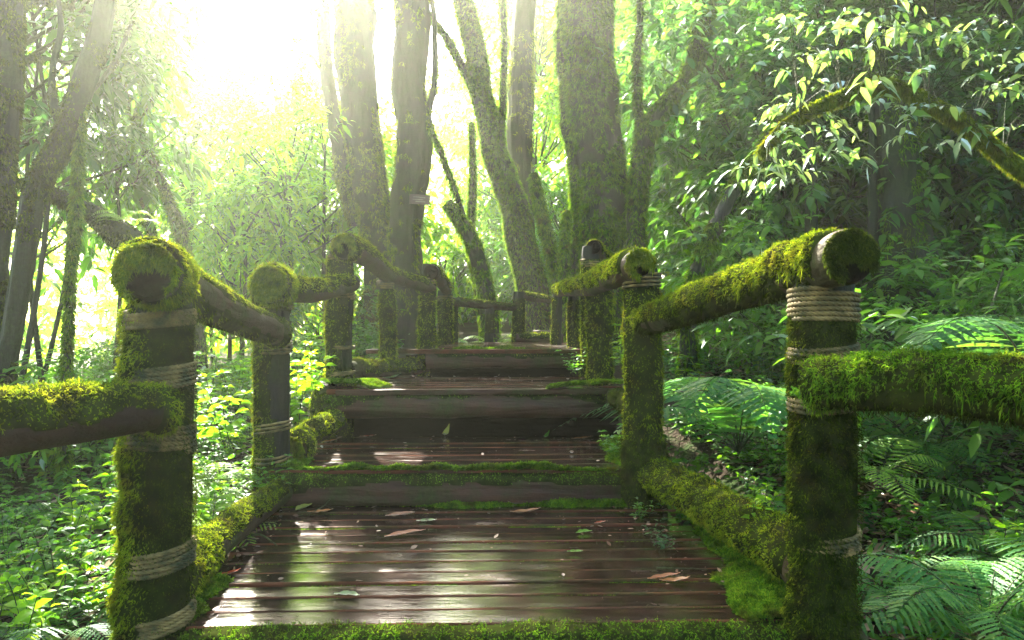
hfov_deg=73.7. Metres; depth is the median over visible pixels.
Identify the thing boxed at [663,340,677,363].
seedling
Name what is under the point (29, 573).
seedling
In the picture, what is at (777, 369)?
seedling
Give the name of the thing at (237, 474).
fern
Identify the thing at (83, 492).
seedling
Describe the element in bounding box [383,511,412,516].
fallen leaf
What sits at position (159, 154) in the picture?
leafy tree
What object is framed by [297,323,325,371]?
seedling
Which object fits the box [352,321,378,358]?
seedling
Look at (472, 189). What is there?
thin tree
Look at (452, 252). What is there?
leafy tree
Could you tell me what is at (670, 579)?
fallen leaf
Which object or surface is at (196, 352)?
seedling
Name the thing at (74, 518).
seedling
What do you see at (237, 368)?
seedling
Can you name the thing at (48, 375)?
seedling
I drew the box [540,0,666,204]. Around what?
leafy tree
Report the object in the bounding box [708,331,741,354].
seedling
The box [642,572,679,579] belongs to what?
fallen leaf
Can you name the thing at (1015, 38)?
leafy tree
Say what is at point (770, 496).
seedling
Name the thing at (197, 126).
thin tree
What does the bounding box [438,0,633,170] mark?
leafy tree
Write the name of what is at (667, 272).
leafy tree
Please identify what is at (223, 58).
leafy tree
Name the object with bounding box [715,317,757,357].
seedling
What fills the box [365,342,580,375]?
wooden platform
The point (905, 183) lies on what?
dark tree
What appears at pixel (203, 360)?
seedling
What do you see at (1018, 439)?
seedling
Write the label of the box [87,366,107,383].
seedling
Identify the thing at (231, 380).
seedling
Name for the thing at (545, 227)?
mossy tree
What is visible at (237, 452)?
seedling
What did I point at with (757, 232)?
leafy bush
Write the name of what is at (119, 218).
fern
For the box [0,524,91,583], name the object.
seedling
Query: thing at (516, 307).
log railing
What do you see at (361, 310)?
leafy bush
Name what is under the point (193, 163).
leafy tree
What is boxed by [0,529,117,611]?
seedling
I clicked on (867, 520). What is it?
seedling
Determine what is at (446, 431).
fallen leaf
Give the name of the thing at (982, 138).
arching branch
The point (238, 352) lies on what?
seedling
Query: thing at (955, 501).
leafy bush
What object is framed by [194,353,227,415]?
seedling
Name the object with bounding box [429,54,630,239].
leafy tree
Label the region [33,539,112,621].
seedling
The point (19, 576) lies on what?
seedling
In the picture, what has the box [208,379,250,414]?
seedling
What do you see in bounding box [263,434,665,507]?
wooden platform
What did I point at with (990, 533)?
seedling
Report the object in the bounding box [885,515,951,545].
seedling
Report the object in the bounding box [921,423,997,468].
seedling
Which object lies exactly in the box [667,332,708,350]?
seedling
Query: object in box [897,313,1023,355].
fern
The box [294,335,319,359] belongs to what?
seedling
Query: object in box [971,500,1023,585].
seedling
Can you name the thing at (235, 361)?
seedling
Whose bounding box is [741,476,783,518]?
sprig
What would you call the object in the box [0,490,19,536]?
seedling
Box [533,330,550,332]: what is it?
log step
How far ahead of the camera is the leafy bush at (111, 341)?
8.37 m
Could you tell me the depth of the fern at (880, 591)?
2.26 m
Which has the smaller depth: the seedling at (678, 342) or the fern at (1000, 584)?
the fern at (1000, 584)
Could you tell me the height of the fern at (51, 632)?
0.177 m
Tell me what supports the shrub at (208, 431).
on the forest floor
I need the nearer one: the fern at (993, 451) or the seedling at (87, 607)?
the seedling at (87, 607)
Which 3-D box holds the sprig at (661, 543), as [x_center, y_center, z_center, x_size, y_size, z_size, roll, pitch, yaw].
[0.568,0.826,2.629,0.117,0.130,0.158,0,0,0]
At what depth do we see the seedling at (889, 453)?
3.71 m
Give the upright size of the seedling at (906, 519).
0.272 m
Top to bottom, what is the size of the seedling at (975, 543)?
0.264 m
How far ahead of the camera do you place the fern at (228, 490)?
2.97 m
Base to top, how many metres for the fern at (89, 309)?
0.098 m
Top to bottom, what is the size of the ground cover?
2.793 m
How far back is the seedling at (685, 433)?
4.41 m
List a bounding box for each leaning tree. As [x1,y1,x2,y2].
[113,48,209,380]
[126,141,159,237]
[430,0,551,341]
[673,107,791,388]
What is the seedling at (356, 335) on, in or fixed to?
on the forest floor
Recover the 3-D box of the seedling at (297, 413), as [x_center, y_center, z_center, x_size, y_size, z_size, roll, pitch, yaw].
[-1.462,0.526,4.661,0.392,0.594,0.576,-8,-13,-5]
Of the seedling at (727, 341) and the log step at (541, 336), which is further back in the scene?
the log step at (541, 336)
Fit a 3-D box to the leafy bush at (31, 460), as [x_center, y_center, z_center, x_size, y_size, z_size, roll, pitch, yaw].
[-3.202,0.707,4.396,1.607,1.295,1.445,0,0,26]
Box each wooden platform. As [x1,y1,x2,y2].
[165,496,869,639]
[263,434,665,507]
[322,376,623,437]
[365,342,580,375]
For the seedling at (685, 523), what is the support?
on the forest floor
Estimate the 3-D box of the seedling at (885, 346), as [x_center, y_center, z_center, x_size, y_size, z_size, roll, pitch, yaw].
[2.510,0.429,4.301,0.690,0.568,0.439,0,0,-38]
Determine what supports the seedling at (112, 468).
on the forest floor
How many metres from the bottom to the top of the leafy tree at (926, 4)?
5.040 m
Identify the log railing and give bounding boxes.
[0,231,455,639]
[453,289,551,341]
[549,227,1023,639]
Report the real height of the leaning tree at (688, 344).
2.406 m
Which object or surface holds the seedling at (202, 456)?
on the forest floor
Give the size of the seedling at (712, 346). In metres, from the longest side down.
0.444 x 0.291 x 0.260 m
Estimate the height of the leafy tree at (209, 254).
3.977 m
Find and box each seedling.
[0,456,32,493]
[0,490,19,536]
[0,503,73,567]
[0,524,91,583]
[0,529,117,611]
[0,540,22,582]
[0,547,59,639]
[0,550,33,602]
[0,559,41,613]
[0,565,78,639]
[0,622,27,639]
[3,485,57,539]
[3,566,45,598]
[4,488,53,511]
[5,495,99,584]
[6,564,67,602]
[7,567,113,638]
[22,448,56,465]
[28,446,78,480]
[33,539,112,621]
[40,373,103,383]
[45,509,117,567]
[57,583,109,623]
[58,489,117,549]
[61,461,117,532]
[66,524,116,603]
[71,439,111,470]
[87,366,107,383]
[98,454,117,486]
[103,453,119,502]
[192,466,231,527]
[193,351,205,390]
[193,432,229,470]
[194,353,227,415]
[194,394,250,453]
[194,406,228,457]
[195,352,234,388]
[196,373,219,421]
[197,368,220,403]
[197,452,226,486]
[198,369,244,403]
[198,375,241,402]
[208,359,249,402]
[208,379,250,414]
[214,364,247,404]
[215,352,244,382]
[217,366,252,414]
[220,421,251,457]
[224,351,247,372]
[227,418,252,442]
[232,350,252,387]
[235,351,250,382]
[237,358,252,400]
[240,364,308,406]
[241,338,252,357]
[246,336,314,400]
[290,339,325,372]
[290,345,316,376]
[290,349,318,428]
[291,335,325,376]
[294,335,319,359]
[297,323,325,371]
[304,344,324,372]
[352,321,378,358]
[352,327,362,345]
[356,326,398,358]
[614,336,678,373]
[660,517,689,525]
[662,344,678,382]
[662,414,741,475]
[662,504,688,525]
[663,339,696,400]
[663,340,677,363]
[663,373,728,439]
[665,329,731,370]
[666,391,713,445]
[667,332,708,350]
[672,455,762,502]
[675,453,725,477]
[676,355,707,390]
[681,349,739,383]
[699,344,720,366]
[702,336,746,374]
[704,415,772,462]
[705,472,776,499]
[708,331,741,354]
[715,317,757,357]
[715,327,785,383]
[719,342,786,387]
[722,427,786,468]
[728,421,787,455]
[741,468,771,495]
[747,318,788,373]
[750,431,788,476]
[753,319,780,347]
[754,374,788,433]
[763,484,785,513]
[774,471,786,499]
[858,428,893,483]
[858,496,891,529]
[860,490,928,549]
[861,326,900,350]
[861,442,895,468]
[872,344,959,429]
[879,544,930,592]
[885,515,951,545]
[891,415,938,444]
[899,443,1002,494]
[903,459,939,486]
[905,462,987,531]
[911,544,1023,633]
[920,313,962,351]
[920,451,980,497]
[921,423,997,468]
[927,471,997,518]
[964,520,992,572]
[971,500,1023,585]
[979,509,1023,580]
[982,491,1023,546]
[983,516,1023,569]
[983,529,1023,620]
[986,601,1022,637]
[994,431,1023,457]
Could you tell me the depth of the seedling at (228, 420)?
4.42 m
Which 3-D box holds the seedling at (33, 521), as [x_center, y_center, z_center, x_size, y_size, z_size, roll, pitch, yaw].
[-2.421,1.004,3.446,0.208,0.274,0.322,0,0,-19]
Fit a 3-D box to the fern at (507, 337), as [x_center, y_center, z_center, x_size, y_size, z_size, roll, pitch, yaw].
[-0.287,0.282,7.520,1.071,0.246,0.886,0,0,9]
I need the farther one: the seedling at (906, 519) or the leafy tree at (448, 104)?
the leafy tree at (448, 104)
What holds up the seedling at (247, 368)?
on the forest floor
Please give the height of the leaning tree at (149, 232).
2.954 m
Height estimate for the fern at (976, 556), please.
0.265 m
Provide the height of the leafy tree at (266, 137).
4.426 m
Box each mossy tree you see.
[0,0,134,487]
[0,0,146,467]
[526,172,559,329]
[557,210,574,341]
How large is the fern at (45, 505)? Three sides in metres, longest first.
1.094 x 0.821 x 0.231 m
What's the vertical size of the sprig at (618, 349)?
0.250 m
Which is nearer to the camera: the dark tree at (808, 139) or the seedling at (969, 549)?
the seedling at (969, 549)
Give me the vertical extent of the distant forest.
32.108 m
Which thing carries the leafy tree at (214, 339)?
on the forest floor
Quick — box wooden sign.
[409,194,429,204]
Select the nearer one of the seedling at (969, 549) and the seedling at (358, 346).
the seedling at (969, 549)
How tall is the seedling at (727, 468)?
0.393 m
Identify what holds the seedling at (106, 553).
on the forest floor
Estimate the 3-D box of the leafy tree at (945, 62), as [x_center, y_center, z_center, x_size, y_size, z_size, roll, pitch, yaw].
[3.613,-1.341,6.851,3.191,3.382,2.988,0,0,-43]
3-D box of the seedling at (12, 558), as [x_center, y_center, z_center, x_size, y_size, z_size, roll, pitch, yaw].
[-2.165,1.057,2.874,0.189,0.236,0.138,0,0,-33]
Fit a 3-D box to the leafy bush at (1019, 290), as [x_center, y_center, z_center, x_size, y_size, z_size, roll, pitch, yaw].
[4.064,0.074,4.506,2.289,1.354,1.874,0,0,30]
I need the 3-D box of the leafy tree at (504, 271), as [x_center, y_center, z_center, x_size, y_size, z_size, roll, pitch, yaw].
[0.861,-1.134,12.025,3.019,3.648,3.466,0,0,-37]
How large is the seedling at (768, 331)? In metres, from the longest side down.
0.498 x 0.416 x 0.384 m
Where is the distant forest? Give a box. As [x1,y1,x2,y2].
[9,76,662,381]
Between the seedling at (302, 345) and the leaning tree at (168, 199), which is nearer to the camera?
the seedling at (302, 345)
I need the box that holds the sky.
[9,0,677,349]
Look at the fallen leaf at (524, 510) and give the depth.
3.10 m
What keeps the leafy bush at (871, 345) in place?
on the forest floor
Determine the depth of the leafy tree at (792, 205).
6.71 m
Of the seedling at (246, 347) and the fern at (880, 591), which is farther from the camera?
the seedling at (246, 347)
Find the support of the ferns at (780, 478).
on the forest floor
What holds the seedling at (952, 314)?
on the forest floor
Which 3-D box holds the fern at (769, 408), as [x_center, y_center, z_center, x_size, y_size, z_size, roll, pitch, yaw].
[1.153,0.500,3.787,1.521,0.451,1.753,0,0,-23]
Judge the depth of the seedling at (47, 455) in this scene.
4.50 m
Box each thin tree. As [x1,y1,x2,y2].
[177,121,202,259]
[465,122,479,333]
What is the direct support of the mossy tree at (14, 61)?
on the forest floor
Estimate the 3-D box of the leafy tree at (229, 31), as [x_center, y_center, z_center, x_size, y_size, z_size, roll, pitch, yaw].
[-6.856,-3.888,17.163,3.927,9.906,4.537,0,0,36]
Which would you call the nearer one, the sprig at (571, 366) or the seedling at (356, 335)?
the sprig at (571, 366)
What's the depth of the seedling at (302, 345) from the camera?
6.14 m
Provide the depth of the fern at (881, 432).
3.59 m
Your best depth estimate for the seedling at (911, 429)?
3.92 m
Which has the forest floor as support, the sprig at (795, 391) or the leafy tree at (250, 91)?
the leafy tree at (250, 91)
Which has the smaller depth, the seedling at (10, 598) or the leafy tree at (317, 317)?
the seedling at (10, 598)
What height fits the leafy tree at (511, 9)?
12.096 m
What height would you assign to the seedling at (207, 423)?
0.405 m
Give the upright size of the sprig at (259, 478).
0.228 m
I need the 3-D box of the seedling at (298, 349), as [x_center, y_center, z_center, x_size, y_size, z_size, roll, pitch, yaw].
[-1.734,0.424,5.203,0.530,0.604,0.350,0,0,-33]
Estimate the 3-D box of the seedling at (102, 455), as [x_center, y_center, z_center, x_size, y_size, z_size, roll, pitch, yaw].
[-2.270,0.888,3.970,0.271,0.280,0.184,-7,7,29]
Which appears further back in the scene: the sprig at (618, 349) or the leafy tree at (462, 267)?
the leafy tree at (462, 267)
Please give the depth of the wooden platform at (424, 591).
2.30 m
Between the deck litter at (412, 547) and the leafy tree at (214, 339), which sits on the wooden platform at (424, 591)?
the deck litter at (412, 547)
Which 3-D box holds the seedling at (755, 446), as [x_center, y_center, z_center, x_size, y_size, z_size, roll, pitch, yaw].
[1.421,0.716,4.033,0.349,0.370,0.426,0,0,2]
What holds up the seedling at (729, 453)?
on the forest floor
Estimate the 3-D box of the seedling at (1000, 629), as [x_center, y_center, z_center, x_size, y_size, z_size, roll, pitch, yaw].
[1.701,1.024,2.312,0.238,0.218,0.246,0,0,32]
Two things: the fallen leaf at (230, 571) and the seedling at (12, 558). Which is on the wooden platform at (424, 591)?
the fallen leaf at (230, 571)
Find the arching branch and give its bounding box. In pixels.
[716,0,1023,198]
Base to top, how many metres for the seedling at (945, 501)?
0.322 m
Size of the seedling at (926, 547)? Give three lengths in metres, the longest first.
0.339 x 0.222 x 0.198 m
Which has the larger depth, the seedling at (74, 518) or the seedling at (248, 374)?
the seedling at (248, 374)
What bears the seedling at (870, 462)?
on the forest floor
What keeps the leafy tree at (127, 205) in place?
on the forest floor
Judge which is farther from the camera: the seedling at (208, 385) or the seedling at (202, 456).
the seedling at (208, 385)
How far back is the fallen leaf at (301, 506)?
3.17 m
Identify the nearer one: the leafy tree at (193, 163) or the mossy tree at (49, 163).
the mossy tree at (49, 163)
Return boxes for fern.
[0,489,116,532]
[0,596,112,639]
[67,303,117,315]
[72,487,280,566]
[91,210,167,226]
[193,457,256,515]
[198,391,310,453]
[320,338,379,356]
[459,334,510,341]
[554,376,930,453]
[752,438,1004,514]
[759,500,786,514]
[856,555,1023,639]
[857,411,1017,485]
[857,549,1023,639]
[865,510,1023,589]
[869,443,1017,477]
[872,412,939,430]
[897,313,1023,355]
[941,415,967,433]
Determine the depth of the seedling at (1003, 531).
2.69 m
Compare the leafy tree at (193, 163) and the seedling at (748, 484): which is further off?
the leafy tree at (193, 163)
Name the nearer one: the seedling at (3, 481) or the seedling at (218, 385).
the seedling at (3, 481)
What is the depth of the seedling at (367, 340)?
7.04 m
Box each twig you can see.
[251,533,277,545]
[656,567,706,568]
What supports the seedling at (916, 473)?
on the forest floor
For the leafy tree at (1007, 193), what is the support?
on the forest floor
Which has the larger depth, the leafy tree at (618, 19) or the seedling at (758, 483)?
the leafy tree at (618, 19)
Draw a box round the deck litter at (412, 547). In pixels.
[213,374,730,609]
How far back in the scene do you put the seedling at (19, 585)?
2.75 m
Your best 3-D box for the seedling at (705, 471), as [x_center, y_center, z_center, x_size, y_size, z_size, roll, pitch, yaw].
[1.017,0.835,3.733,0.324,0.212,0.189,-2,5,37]
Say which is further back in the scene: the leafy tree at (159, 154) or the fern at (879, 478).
the leafy tree at (159, 154)
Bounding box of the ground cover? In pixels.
[0,321,1023,639]
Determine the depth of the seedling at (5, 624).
2.28 m
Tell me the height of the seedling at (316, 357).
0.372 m
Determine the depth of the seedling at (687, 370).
5.19 m
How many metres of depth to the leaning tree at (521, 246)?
8.88 m
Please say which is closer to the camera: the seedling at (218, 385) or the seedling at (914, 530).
the seedling at (914, 530)
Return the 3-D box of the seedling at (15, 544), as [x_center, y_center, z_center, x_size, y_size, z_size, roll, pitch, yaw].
[-1.938,0.975,2.907,0.313,0.410,0.502,0,0,-16]
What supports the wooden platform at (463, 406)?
on the forest floor
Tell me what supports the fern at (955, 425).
on the ground cover
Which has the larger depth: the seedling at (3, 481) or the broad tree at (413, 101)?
the broad tree at (413, 101)
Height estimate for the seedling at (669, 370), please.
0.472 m
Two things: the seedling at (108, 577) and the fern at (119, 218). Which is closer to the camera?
the seedling at (108, 577)
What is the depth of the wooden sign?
8.24 m
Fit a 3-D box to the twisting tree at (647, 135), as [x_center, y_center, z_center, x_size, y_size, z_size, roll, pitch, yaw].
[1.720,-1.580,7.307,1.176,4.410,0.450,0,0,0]
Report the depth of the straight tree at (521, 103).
9.66 m
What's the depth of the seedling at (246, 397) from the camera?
5.05 m
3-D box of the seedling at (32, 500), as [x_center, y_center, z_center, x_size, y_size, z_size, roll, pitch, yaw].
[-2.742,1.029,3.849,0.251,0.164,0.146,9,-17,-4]
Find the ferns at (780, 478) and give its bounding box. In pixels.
[0,310,1023,639]
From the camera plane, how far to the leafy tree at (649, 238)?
10.10 m
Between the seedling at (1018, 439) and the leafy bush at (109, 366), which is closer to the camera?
the seedling at (1018, 439)
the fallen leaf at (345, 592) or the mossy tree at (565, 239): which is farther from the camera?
the mossy tree at (565, 239)
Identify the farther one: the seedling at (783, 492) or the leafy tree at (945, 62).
the leafy tree at (945, 62)
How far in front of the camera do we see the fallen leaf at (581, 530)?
2.81 m
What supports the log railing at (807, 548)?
on the forest floor
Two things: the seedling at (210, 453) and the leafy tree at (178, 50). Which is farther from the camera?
the leafy tree at (178, 50)
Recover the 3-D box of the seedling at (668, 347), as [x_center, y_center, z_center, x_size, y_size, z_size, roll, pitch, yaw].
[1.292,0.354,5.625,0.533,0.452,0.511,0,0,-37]
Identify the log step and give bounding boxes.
[516,331,562,341]
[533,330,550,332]
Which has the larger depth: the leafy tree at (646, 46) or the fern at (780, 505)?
the leafy tree at (646, 46)
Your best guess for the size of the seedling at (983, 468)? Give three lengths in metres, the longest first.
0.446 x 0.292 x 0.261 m
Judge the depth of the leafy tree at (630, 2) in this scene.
10.95 m
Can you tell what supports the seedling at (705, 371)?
on the forest floor
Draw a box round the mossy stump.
[308,382,335,418]
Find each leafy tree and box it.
[10,1,203,377]
[16,0,228,382]
[17,0,214,385]
[25,0,198,160]
[44,100,202,380]
[62,0,280,241]
[102,172,321,364]
[104,48,322,365]
[149,69,390,325]
[154,87,342,359]
[159,0,337,340]
[166,23,340,248]
[209,161,444,352]
[217,31,440,341]
[243,71,464,319]
[421,205,510,325]
[425,153,546,322]
[426,10,565,319]
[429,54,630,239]
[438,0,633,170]
[468,155,569,326]
[491,0,633,34]
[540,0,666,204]
[551,197,681,306]
[586,0,879,334]
[613,0,776,72]
[614,0,789,183]
[615,0,845,186]
[620,1,837,295]
[646,167,732,267]
[648,6,871,342]
[650,174,703,292]
[655,178,744,334]
[660,0,959,244]
[696,0,1023,328]
[715,0,1023,104]
[786,0,1023,298]
[815,0,1023,286]
[822,0,1017,273]
[861,16,1023,318]
[893,0,1023,223]
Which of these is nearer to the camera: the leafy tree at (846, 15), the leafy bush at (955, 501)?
the leafy bush at (955, 501)
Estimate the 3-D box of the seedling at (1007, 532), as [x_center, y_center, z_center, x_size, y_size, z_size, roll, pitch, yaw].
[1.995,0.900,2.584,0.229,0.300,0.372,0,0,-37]
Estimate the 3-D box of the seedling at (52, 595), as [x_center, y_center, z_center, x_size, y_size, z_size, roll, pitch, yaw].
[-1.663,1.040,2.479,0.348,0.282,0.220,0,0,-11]
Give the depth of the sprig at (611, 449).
3.54 m
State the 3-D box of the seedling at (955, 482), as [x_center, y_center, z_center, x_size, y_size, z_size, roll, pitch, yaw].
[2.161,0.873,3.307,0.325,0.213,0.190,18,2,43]
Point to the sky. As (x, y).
(383, 46)
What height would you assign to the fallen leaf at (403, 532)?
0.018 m
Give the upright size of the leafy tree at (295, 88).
5.121 m
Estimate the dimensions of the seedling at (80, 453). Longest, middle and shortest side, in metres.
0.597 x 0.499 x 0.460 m
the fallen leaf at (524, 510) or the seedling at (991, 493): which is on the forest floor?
the seedling at (991, 493)
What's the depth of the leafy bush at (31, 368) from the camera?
6.68 m
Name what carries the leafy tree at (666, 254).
on the forest floor
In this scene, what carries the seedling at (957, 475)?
on the forest floor
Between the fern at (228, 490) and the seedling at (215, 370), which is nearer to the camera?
the fern at (228, 490)
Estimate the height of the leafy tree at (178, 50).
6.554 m
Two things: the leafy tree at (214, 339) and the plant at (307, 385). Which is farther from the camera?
the leafy tree at (214, 339)
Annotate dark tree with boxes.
[802,94,817,234]
[859,25,956,351]
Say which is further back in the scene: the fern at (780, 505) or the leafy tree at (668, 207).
the leafy tree at (668, 207)
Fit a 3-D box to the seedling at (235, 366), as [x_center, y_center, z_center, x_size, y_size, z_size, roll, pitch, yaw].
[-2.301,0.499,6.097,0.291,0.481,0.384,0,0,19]
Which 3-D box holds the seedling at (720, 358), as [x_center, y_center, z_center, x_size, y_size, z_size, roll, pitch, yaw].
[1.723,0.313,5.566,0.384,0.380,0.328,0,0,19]
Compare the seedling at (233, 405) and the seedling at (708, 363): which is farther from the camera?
the seedling at (708, 363)
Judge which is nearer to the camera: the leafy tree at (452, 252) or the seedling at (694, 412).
the seedling at (694, 412)
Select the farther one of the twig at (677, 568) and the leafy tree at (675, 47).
the leafy tree at (675, 47)
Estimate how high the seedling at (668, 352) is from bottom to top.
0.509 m
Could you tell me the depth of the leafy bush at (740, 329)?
7.55 m
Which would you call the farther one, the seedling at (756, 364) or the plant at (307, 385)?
the seedling at (756, 364)
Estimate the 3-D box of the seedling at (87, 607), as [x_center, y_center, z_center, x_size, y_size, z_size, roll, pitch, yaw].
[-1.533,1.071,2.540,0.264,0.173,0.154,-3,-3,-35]
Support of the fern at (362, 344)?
on the forest floor
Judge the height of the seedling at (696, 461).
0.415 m
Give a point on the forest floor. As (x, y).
(470, 328)
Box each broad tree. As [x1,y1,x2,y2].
[300,0,389,342]
[385,0,440,348]
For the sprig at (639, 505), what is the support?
on the wooden platform at (424, 591)
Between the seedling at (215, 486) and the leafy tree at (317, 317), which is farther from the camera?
the leafy tree at (317, 317)
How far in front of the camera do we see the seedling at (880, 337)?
5.29 m
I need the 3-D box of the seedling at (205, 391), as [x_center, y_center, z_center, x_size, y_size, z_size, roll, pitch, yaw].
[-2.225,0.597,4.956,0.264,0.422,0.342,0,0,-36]
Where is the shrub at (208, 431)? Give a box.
[194,369,251,450]
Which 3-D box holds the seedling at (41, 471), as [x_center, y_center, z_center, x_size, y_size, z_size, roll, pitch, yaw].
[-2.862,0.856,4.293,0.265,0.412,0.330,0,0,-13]
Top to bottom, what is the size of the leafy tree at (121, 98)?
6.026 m
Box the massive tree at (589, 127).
[551,0,627,355]
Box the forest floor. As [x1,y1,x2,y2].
[0,318,1023,639]
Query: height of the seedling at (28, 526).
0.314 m
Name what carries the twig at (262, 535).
on the wooden platform at (424, 591)
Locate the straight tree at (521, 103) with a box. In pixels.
[505,0,536,288]
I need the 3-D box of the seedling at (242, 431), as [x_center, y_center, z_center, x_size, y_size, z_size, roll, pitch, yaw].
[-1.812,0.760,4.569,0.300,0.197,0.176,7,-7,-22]
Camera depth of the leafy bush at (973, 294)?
4.72 m
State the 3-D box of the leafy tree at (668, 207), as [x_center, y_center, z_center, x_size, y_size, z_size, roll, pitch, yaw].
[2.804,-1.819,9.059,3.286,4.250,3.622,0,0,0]
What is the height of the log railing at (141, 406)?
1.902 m
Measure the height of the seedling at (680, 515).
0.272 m
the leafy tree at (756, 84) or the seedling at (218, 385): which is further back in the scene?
the leafy tree at (756, 84)
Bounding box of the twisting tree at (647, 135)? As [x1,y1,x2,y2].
[622,0,726,309]
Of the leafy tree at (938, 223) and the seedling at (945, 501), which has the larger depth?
the leafy tree at (938, 223)
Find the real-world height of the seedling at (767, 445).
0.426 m
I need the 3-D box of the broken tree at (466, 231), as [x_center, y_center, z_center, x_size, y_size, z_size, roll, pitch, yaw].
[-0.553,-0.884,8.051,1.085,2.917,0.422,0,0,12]
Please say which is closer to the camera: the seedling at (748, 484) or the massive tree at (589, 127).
the seedling at (748, 484)
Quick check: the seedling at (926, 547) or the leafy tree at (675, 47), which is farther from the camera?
the leafy tree at (675, 47)
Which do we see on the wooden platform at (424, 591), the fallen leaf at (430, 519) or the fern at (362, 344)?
the fallen leaf at (430, 519)
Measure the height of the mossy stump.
0.294 m
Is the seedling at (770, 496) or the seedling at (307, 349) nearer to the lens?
the seedling at (770, 496)
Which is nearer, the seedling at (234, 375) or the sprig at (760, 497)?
the sprig at (760, 497)
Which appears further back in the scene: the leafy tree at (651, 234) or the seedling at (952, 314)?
the leafy tree at (651, 234)
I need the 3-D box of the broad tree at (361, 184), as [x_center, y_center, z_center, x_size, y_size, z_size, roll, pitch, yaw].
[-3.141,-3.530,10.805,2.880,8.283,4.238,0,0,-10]
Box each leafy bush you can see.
[0,336,118,490]
[18,343,86,385]
[32,341,120,382]
[73,327,218,380]
[74,332,213,378]
[233,284,405,355]
[658,176,971,388]
[718,317,750,339]
[752,292,1018,366]
[772,215,1023,548]
[855,200,1023,348]
[931,257,1023,354]
[937,245,1023,343]
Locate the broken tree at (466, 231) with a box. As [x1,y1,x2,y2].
[426,127,503,341]
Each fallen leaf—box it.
[210,568,240,577]
[295,503,311,509]
[305,509,330,512]
[329,590,359,594]
[375,529,425,537]
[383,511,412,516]
[413,518,434,520]
[442,423,449,434]
[505,507,540,512]
[572,529,591,532]
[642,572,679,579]
[655,576,689,581]
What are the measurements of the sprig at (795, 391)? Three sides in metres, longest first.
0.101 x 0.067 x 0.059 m
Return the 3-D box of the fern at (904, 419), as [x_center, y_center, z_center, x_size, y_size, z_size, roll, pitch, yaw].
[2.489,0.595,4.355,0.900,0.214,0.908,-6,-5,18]
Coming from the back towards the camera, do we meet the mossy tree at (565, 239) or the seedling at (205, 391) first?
the mossy tree at (565, 239)
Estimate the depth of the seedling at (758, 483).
3.67 m
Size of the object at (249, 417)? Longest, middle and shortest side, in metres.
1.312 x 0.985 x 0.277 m
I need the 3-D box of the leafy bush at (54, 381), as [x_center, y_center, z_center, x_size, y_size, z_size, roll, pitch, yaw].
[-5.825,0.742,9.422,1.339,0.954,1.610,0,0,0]
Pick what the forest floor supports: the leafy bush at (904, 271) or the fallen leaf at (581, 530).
the leafy bush at (904, 271)
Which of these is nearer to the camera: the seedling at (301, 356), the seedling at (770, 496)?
the seedling at (770, 496)
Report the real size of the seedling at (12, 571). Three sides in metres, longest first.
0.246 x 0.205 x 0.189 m
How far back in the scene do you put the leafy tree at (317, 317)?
10.91 m
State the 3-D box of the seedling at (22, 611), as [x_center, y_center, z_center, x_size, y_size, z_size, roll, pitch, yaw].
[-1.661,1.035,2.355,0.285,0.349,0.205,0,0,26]
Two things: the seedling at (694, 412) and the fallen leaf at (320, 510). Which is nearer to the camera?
the fallen leaf at (320, 510)
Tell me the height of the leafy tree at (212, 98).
5.744 m
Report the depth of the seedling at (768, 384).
4.49 m
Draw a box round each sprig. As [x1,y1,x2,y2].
[232,453,294,486]
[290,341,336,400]
[554,347,586,375]
[597,423,624,452]
[610,323,623,370]
[630,497,659,518]
[643,519,675,550]
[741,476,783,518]
[789,386,800,398]
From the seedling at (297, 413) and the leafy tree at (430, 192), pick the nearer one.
the seedling at (297, 413)
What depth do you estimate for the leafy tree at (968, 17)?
6.34 m

